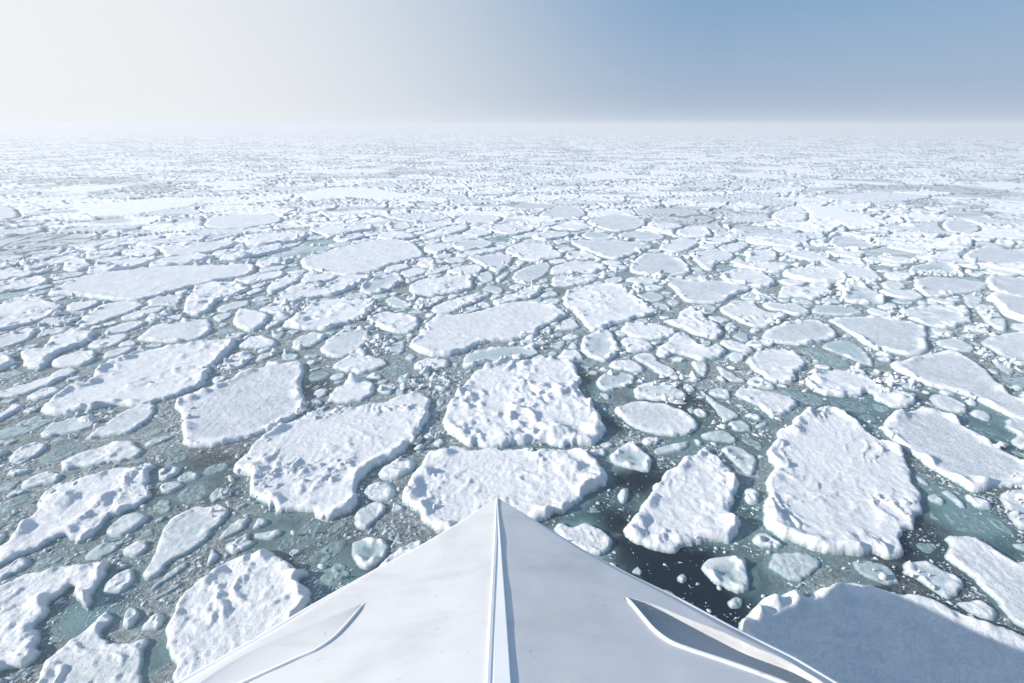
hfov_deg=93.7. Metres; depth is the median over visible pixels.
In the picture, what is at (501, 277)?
ice floe
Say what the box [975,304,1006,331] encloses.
ice floe
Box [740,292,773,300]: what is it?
ice floe
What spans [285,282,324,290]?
ice floe
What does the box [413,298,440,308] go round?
ice floe
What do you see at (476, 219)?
ice floe
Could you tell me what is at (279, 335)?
ice floe
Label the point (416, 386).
ice floe
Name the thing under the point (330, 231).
ice floe
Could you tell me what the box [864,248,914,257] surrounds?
ice floe
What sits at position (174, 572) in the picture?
ice floe
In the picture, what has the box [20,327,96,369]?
ice floe
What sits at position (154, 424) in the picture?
ice floe
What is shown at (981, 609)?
ice floe
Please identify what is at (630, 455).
ice floe
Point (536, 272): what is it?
ice floe
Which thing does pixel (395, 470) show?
ice floe
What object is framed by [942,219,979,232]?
ice floe
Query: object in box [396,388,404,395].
ice floe
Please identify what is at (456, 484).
ice floe
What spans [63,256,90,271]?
ice floe
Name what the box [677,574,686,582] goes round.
ice floe
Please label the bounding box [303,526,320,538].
ice floe
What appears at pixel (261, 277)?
ice floe
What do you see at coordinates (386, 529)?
brash ice
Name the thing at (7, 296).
ice floe
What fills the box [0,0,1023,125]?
sky
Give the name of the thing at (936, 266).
ice floe
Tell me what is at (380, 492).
ice floe
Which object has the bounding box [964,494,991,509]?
ice floe
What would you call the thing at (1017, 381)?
ice floe
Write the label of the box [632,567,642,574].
ice floe
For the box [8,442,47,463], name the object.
ice floe
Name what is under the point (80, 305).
ice floe
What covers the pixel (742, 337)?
ice floe
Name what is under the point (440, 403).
ice floe
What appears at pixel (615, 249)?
ice floe
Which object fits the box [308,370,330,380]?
ice floe
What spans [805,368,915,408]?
ice floe
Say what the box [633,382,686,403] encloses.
ice floe
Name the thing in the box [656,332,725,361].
ice floe
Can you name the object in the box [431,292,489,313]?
ice floe
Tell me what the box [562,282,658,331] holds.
ice floe
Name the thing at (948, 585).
ice floe
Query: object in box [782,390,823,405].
ice floe
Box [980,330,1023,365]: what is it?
ice floe
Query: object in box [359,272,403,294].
ice floe
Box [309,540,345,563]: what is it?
ice floe
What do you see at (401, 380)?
ice floe
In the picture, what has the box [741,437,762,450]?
ice floe
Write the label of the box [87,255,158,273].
ice floe
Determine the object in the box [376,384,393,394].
ice floe
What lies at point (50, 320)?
ice floe
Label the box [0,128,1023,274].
pack ice
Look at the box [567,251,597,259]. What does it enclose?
ice floe
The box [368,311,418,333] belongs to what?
ice floe
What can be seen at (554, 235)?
ice floe
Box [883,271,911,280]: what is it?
ice floe
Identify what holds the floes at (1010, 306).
on the sea
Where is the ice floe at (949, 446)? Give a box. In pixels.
[881,407,1023,492]
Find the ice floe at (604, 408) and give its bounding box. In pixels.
[600,404,606,411]
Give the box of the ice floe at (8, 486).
[0,480,20,491]
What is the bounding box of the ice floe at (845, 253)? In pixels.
[825,250,862,257]
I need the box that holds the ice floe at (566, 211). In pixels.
[539,205,585,218]
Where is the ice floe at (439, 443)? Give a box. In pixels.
[432,439,444,446]
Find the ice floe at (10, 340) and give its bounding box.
[0,328,37,349]
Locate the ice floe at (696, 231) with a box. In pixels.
[676,225,711,237]
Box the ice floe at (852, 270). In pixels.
[821,259,880,282]
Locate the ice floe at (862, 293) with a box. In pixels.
[840,280,884,304]
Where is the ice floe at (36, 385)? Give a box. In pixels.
[0,367,77,397]
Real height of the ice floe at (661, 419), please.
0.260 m
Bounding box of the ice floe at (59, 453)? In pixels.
[40,443,89,463]
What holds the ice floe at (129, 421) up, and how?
on the sea
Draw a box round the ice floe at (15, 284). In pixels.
[0,275,50,293]
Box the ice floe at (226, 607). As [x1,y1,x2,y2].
[165,549,311,682]
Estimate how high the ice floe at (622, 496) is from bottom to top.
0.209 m
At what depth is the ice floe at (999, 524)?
15.75 m
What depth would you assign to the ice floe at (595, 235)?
56.66 m
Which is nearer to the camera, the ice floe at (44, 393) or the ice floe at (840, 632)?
the ice floe at (840, 632)
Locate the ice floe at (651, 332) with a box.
[621,323,675,340]
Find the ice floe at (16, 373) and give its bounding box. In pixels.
[0,370,27,377]
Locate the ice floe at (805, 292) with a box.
[778,281,832,299]
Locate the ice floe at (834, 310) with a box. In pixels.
[811,304,861,316]
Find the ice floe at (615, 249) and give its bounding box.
[571,239,651,259]
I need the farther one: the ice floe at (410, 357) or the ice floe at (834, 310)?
the ice floe at (834, 310)
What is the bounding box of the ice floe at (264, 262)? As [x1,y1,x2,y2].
[256,257,290,267]
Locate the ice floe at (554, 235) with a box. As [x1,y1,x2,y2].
[532,231,571,240]
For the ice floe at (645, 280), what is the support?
on the sea
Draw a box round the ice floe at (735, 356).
[726,352,744,361]
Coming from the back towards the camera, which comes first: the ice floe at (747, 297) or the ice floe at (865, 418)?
the ice floe at (747, 297)
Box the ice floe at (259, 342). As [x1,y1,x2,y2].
[239,335,276,348]
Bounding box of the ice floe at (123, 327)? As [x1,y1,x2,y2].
[104,321,146,335]
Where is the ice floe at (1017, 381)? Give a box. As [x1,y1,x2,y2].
[1002,377,1023,386]
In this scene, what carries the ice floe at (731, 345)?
on the sea
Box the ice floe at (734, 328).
[724,322,737,331]
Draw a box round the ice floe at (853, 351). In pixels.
[822,340,872,366]
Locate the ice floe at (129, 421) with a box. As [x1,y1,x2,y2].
[85,402,156,439]
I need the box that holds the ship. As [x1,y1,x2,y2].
[176,497,837,682]
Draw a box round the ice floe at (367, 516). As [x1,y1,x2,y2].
[354,502,386,529]
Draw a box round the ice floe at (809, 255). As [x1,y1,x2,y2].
[785,251,829,260]
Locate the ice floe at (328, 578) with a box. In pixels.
[320,562,349,586]
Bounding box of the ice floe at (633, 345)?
[620,337,653,352]
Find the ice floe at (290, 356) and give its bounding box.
[282,352,299,359]
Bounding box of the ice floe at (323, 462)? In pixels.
[233,393,430,522]
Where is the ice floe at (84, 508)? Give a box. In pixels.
[0,463,155,565]
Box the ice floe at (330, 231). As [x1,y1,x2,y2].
[310,223,372,237]
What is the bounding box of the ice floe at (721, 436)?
[701,430,735,442]
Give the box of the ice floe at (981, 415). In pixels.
[969,410,991,421]
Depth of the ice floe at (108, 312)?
33.37 m
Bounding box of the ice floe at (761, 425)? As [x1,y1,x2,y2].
[755,422,766,428]
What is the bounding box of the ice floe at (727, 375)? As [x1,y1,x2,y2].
[716,366,745,382]
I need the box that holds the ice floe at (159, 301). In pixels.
[147,295,183,306]
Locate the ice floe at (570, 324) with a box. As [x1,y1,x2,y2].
[556,318,579,329]
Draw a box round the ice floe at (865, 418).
[855,415,876,423]
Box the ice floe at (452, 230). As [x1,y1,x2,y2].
[419,224,468,239]
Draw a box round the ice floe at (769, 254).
[745,247,776,261]
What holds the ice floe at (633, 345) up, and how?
on the sea
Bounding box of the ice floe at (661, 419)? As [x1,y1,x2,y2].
[614,401,698,436]
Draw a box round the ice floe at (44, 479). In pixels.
[21,471,63,489]
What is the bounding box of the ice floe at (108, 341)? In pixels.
[88,333,129,348]
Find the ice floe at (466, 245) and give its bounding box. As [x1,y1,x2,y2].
[452,239,492,250]
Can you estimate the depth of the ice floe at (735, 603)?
13.15 m
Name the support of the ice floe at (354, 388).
on the sea
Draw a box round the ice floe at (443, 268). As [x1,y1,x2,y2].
[425,265,451,275]
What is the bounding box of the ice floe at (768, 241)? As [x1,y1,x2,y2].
[746,236,801,246]
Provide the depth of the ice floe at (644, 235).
56.70 m
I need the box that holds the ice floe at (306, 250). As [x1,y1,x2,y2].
[271,245,331,257]
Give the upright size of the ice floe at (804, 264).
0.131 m
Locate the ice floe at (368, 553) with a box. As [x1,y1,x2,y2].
[351,537,388,569]
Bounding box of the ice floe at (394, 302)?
[385,296,411,308]
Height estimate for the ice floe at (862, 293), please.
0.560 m
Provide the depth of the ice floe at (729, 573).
14.02 m
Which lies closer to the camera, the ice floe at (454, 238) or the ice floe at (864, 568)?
the ice floe at (864, 568)
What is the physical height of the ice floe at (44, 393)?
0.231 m
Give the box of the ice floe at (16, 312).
[0,294,64,331]
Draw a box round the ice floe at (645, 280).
[626,277,660,284]
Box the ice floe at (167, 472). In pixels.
[158,465,181,480]
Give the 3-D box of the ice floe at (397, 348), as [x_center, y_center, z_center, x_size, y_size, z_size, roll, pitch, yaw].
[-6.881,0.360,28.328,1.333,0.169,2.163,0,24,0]
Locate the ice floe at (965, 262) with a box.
[926,255,978,268]
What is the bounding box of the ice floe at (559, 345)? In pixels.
[550,340,565,348]
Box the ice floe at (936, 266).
[908,260,960,275]
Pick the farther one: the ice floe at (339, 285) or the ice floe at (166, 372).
the ice floe at (339, 285)
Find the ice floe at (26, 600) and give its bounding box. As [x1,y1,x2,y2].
[0,561,110,672]
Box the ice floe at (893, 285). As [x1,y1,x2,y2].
[880,280,905,289]
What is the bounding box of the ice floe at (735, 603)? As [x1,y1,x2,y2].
[727,597,742,608]
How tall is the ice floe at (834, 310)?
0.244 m
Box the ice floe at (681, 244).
[659,237,698,252]
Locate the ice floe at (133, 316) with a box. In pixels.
[121,306,165,320]
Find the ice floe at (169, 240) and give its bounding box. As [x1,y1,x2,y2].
[137,235,206,245]
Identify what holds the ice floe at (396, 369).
on the sea
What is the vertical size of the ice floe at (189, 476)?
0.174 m
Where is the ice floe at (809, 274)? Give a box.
[782,266,848,283]
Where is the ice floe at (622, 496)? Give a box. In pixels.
[617,488,628,503]
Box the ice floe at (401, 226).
[385,222,411,230]
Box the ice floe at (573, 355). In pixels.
[558,349,583,360]
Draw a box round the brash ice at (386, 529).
[0,247,1023,682]
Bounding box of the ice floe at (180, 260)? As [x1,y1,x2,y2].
[149,252,213,267]
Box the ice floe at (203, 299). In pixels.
[183,280,249,315]
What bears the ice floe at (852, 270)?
on the sea
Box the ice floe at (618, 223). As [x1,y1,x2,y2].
[587,215,644,231]
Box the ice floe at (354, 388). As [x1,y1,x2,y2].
[327,373,374,403]
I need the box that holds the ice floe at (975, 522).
[944,511,991,533]
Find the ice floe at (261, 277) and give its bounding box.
[234,271,285,284]
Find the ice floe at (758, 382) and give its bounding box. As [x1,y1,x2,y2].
[747,377,775,389]
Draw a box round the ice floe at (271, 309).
[259,305,298,314]
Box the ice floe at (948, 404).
[929,394,967,413]
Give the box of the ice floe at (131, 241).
[100,235,163,248]
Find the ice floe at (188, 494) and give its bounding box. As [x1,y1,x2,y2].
[177,484,207,502]
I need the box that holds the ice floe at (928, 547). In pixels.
[916,543,936,552]
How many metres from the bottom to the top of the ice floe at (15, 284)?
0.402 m
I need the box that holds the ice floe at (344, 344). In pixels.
[320,329,368,357]
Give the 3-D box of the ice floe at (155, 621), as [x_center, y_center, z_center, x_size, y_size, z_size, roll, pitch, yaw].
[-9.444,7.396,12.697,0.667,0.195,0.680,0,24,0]
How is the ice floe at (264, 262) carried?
on the sea
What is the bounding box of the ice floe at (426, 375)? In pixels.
[419,371,429,379]
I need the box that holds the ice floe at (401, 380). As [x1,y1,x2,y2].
[398,375,409,383]
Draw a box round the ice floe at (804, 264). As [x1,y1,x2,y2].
[783,261,818,266]
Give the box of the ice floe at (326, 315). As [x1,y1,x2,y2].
[282,297,373,330]
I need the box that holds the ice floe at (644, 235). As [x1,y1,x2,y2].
[618,230,664,240]
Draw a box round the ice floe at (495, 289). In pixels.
[482,285,503,293]
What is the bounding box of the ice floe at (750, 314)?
[720,300,787,327]
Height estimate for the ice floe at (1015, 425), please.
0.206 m
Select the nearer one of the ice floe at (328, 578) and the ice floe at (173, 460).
the ice floe at (328, 578)
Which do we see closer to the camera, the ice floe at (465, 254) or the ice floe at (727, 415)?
the ice floe at (727, 415)
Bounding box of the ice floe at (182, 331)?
[137,319,212,342]
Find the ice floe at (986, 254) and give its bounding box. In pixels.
[963,245,1023,264]
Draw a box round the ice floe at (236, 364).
[220,351,252,371]
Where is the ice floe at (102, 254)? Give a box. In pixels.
[85,249,121,258]
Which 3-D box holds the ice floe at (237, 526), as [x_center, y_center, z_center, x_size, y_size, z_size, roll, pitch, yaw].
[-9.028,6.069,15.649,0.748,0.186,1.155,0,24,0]
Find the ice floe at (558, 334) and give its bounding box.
[554,331,563,337]
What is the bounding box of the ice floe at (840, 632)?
[738,582,1023,682]
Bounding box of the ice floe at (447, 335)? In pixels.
[409,301,567,356]
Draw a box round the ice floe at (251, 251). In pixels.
[220,244,288,260]
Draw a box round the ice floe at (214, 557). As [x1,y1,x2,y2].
[207,549,219,565]
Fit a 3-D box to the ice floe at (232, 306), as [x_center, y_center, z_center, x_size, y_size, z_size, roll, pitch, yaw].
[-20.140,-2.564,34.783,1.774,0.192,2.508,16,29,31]
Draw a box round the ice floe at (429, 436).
[424,433,434,440]
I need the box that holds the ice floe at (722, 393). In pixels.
[709,388,730,399]
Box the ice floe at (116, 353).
[103,347,134,359]
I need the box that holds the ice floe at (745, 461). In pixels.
[721,445,756,475]
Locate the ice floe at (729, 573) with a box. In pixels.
[701,555,748,593]
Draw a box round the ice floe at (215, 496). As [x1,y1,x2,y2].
[209,487,232,502]
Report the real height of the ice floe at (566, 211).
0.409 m
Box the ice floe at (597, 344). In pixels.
[580,327,618,362]
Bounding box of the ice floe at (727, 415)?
[698,389,738,422]
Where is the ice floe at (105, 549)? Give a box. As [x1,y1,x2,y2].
[85,539,124,559]
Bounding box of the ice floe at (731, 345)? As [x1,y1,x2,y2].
[720,340,752,352]
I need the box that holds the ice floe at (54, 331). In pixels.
[37,327,68,337]
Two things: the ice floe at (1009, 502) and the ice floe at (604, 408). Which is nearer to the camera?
the ice floe at (1009, 502)
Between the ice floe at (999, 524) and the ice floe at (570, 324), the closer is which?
the ice floe at (999, 524)
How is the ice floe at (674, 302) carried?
on the sea
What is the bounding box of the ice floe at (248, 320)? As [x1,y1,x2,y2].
[233,308,270,332]
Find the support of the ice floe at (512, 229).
on the sea
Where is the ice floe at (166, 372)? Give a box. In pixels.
[40,338,236,415]
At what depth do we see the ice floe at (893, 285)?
39.06 m
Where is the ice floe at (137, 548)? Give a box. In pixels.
[123,540,148,557]
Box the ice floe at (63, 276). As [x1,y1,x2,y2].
[50,272,85,280]
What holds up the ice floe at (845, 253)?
on the sea
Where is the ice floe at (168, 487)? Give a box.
[159,481,184,493]
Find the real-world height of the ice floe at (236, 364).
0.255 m
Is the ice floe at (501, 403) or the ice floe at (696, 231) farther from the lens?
the ice floe at (696, 231)
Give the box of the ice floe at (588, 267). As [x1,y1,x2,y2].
[550,260,607,274]
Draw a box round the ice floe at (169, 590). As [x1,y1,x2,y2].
[154,583,181,600]
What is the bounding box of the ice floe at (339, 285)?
[273,274,371,304]
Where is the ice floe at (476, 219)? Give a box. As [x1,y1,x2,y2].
[455,214,500,224]
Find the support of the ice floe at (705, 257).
on the sea
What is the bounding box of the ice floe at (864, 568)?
[852,561,898,585]
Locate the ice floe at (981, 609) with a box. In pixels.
[957,600,997,620]
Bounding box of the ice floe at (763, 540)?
[752,533,782,548]
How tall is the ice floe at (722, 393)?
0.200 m
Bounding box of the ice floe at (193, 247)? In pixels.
[160,241,236,256]
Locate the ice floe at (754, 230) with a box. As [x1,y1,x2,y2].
[727,228,788,233]
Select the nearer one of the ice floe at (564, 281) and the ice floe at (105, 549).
the ice floe at (105, 549)
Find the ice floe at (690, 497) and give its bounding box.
[623,447,741,553]
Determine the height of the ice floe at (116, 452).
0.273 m
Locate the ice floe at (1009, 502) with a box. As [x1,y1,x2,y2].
[999,490,1023,529]
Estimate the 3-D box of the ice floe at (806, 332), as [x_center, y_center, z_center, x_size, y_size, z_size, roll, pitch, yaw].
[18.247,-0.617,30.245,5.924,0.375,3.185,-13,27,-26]
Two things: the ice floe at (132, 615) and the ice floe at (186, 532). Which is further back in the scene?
the ice floe at (186, 532)
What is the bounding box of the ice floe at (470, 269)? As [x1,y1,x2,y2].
[447,264,483,274]
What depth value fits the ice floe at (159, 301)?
35.52 m
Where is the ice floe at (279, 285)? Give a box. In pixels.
[266,274,301,294]
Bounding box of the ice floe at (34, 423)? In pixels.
[0,416,52,439]
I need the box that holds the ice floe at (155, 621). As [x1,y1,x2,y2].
[141,612,165,631]
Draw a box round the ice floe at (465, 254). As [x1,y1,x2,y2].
[456,245,507,257]
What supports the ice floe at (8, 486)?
on the sea
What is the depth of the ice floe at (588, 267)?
43.57 m
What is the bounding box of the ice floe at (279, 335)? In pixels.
[272,328,284,338]
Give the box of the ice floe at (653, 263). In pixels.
[629,253,689,275]
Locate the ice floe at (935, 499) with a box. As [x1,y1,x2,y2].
[927,494,944,504]
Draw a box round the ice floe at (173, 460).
[164,455,188,464]
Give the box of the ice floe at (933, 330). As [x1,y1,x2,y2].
[930,327,954,336]
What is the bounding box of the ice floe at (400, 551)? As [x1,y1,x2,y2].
[379,540,422,566]
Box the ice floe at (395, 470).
[378,458,415,480]
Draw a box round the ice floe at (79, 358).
[51,350,96,367]
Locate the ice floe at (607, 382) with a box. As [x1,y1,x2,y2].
[596,372,634,391]
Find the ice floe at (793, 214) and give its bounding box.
[771,206,807,221]
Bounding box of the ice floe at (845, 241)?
[829,234,877,249]
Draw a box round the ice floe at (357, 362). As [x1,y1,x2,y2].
[333,347,386,374]
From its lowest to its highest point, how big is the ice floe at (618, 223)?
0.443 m
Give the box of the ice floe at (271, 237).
[245,230,307,244]
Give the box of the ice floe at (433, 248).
[424,243,453,254]
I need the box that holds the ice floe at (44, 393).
[27,387,60,400]
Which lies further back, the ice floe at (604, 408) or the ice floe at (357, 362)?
the ice floe at (357, 362)
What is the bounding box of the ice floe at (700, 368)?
[691,361,707,376]
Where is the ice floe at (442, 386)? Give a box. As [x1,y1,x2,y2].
[433,376,450,390]
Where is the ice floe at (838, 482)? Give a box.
[762,406,922,559]
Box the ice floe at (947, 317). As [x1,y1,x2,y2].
[899,304,971,329]
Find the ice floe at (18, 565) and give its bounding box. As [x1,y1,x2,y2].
[0,557,30,580]
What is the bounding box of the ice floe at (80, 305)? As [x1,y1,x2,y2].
[66,299,99,311]
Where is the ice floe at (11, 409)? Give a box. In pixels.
[0,404,23,420]
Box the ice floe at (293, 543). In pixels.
[277,537,295,550]
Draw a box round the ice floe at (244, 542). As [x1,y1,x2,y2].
[225,533,255,555]
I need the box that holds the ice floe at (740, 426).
[728,420,750,431]
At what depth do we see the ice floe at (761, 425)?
20.93 m
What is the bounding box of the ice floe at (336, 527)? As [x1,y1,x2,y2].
[327,522,346,531]
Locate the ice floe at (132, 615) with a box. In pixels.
[123,607,140,629]
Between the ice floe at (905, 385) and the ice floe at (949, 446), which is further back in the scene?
the ice floe at (905, 385)
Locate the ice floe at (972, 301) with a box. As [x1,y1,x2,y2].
[963,294,982,307]
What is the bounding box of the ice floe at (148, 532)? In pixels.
[141,529,154,535]
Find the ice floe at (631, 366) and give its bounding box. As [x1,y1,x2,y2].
[609,360,643,372]
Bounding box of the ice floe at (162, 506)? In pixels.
[153,499,171,513]
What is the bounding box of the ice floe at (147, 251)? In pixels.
[121,244,159,256]
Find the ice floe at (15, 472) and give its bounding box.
[7,469,30,476]
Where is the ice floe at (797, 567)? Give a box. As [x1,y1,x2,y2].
[768,553,820,581]
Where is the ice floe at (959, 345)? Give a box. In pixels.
[935,339,973,352]
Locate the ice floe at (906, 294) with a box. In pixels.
[879,289,923,299]
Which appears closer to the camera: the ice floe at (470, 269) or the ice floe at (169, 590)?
the ice floe at (169, 590)
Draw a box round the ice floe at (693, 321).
[663,306,723,339]
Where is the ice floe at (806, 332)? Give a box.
[762,319,836,345]
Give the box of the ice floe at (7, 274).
[0,269,48,280]
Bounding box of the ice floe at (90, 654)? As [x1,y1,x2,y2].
[36,612,149,682]
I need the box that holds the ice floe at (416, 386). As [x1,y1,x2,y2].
[409,382,422,389]
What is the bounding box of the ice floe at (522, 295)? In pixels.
[492,285,541,305]
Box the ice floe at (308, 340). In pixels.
[292,333,324,349]
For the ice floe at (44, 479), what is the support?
on the sea
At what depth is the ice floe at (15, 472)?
18.05 m
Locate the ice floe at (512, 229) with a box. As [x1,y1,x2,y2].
[489,223,534,234]
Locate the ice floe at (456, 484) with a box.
[402,446,607,533]
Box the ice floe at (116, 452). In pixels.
[61,441,143,470]
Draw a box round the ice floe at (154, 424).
[142,421,163,430]
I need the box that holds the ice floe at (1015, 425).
[1005,418,1023,449]
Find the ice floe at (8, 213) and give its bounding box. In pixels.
[0,206,18,219]
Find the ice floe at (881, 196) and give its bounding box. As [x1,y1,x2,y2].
[816,191,929,202]
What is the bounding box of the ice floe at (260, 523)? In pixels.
[253,518,267,529]
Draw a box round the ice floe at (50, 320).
[38,316,79,326]
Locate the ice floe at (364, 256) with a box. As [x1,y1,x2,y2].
[300,239,424,275]
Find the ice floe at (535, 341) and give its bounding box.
[520,339,547,345]
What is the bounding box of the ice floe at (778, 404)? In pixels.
[734,387,797,418]
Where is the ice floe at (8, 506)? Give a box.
[0,494,31,515]
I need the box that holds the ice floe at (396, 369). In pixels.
[388,365,409,375]
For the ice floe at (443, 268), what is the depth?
43.06 m
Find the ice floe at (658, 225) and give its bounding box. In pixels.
[647,220,682,229]
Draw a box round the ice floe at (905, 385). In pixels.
[882,376,920,391]
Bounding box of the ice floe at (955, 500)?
[941,490,965,508]
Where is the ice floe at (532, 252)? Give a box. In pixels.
[505,242,563,261]
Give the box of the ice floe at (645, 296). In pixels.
[635,291,664,301]
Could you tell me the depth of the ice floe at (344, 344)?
28.63 m
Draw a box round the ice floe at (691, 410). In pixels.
[687,407,693,413]
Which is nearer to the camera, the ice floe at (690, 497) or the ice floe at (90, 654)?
the ice floe at (90, 654)
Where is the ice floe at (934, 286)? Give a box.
[913,277,987,297]
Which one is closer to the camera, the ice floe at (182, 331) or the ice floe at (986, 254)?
the ice floe at (182, 331)
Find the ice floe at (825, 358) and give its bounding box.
[800,348,850,366]
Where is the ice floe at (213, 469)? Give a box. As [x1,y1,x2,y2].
[203,463,227,474]
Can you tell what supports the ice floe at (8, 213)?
on the sea
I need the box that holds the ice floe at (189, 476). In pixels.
[177,471,199,482]
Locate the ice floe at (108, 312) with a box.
[79,301,144,327]
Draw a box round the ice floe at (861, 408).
[831,400,868,412]
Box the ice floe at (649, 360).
[634,353,677,379]
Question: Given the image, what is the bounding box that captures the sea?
[0,126,1023,682]
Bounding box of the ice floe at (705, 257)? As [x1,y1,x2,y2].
[691,249,733,270]
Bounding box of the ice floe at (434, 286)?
[409,274,473,297]
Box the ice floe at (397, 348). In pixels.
[385,341,405,354]
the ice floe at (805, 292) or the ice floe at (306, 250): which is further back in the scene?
the ice floe at (306, 250)
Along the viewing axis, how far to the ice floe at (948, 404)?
22.48 m
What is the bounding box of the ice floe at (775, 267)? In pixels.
[733,261,790,272]
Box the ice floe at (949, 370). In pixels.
[890,349,1023,419]
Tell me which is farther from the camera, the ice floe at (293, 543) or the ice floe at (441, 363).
the ice floe at (441, 363)
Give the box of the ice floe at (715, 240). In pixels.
[704,236,735,244]
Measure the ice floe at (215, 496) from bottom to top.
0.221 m
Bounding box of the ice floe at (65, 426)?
[40,417,95,438]
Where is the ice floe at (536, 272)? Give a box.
[512,262,550,282]
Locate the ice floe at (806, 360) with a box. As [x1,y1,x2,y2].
[780,349,811,363]
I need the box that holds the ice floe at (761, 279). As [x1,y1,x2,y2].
[720,268,775,288]
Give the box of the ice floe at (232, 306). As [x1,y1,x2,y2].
[216,300,249,312]
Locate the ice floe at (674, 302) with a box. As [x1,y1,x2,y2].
[667,299,680,305]
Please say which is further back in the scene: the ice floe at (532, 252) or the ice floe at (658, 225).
the ice floe at (658, 225)
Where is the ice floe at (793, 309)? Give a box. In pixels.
[762,302,809,316]
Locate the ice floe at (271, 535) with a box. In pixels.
[254,530,282,539]
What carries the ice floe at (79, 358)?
on the sea
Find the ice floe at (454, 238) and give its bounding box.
[441,234,480,241]
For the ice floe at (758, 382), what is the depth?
24.25 m
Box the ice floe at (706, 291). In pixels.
[665,277,750,303]
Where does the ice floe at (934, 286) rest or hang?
on the sea
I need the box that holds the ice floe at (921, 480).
[914,476,929,486]
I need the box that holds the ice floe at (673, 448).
[654,441,688,454]
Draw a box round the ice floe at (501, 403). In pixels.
[442,357,606,448]
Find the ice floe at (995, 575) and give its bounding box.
[944,536,1023,628]
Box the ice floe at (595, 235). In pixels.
[582,231,611,239]
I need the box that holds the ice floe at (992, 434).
[973,427,995,437]
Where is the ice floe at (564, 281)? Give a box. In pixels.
[551,275,596,286]
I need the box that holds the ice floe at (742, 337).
[732,333,748,341]
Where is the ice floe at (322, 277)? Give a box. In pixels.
[301,273,337,282]
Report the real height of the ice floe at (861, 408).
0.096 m
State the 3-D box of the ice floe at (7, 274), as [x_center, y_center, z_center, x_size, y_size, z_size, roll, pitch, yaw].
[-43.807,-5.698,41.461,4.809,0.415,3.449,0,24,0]
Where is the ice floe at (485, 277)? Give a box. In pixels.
[477,271,493,282]
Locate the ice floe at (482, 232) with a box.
[462,229,492,236]
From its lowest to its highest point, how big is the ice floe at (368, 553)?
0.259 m
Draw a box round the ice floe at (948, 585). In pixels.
[902,561,963,599]
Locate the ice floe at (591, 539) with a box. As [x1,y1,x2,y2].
[554,523,612,556]
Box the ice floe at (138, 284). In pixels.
[48,264,255,301]
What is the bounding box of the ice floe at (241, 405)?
[175,361,306,447]
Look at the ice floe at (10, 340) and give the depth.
29.50 m
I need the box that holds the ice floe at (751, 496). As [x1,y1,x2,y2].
[744,488,759,504]
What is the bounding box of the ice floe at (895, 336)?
[828,315,928,355]
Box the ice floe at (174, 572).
[150,562,187,590]
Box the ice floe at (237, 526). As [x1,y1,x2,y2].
[219,517,249,540]
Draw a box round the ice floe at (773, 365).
[745,348,805,383]
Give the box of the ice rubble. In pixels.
[0,220,1023,592]
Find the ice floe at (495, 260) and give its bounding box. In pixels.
[468,253,513,272]
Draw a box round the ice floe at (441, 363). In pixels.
[414,358,449,369]
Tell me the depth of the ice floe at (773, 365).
26.14 m
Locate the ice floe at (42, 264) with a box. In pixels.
[24,251,81,270]
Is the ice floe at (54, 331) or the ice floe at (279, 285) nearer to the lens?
the ice floe at (54, 331)
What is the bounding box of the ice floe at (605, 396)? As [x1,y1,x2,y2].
[600,393,610,399]
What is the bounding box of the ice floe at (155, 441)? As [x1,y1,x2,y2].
[144,436,173,446]
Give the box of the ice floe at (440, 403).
[437,400,443,406]
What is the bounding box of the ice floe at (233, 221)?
[204,214,281,228]
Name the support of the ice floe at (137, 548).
on the sea
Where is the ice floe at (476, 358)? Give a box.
[462,344,538,369]
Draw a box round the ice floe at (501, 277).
[496,271,508,282]
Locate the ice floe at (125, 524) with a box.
[106,512,148,537]
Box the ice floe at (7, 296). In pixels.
[0,291,29,300]
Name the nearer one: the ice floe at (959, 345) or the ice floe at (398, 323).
the ice floe at (959, 345)
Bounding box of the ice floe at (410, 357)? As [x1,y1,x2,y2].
[405,354,415,361]
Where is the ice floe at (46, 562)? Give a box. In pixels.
[34,557,63,568]
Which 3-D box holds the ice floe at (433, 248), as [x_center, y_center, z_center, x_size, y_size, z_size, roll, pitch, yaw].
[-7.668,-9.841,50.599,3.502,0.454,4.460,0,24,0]
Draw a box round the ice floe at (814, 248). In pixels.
[802,242,835,251]
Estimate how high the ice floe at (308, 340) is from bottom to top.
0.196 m
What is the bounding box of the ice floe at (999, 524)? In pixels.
[987,516,1013,534]
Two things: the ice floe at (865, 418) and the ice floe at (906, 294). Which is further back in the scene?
the ice floe at (906, 294)
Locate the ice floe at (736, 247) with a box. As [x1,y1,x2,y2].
[719,242,748,252]
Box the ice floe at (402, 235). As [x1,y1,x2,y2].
[377,231,415,239]
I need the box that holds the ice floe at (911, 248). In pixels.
[887,244,928,252]
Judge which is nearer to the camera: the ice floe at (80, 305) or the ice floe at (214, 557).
the ice floe at (214, 557)
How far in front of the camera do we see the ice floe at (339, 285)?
37.77 m
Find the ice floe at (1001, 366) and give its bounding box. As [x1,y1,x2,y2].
[993,361,1013,374]
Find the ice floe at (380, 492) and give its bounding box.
[364,482,395,502]
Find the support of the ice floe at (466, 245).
on the sea
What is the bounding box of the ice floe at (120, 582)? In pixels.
[102,569,135,595]
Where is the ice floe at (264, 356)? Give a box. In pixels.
[256,352,281,361]
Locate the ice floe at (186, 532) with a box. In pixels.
[142,504,229,581]
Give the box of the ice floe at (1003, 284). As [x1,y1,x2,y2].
[985,274,1023,294]
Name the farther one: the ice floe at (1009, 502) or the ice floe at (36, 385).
the ice floe at (36, 385)
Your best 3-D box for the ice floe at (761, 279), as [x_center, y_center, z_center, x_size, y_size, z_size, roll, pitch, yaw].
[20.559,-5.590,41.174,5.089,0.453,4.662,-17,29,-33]
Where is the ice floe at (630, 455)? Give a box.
[609,442,652,472]

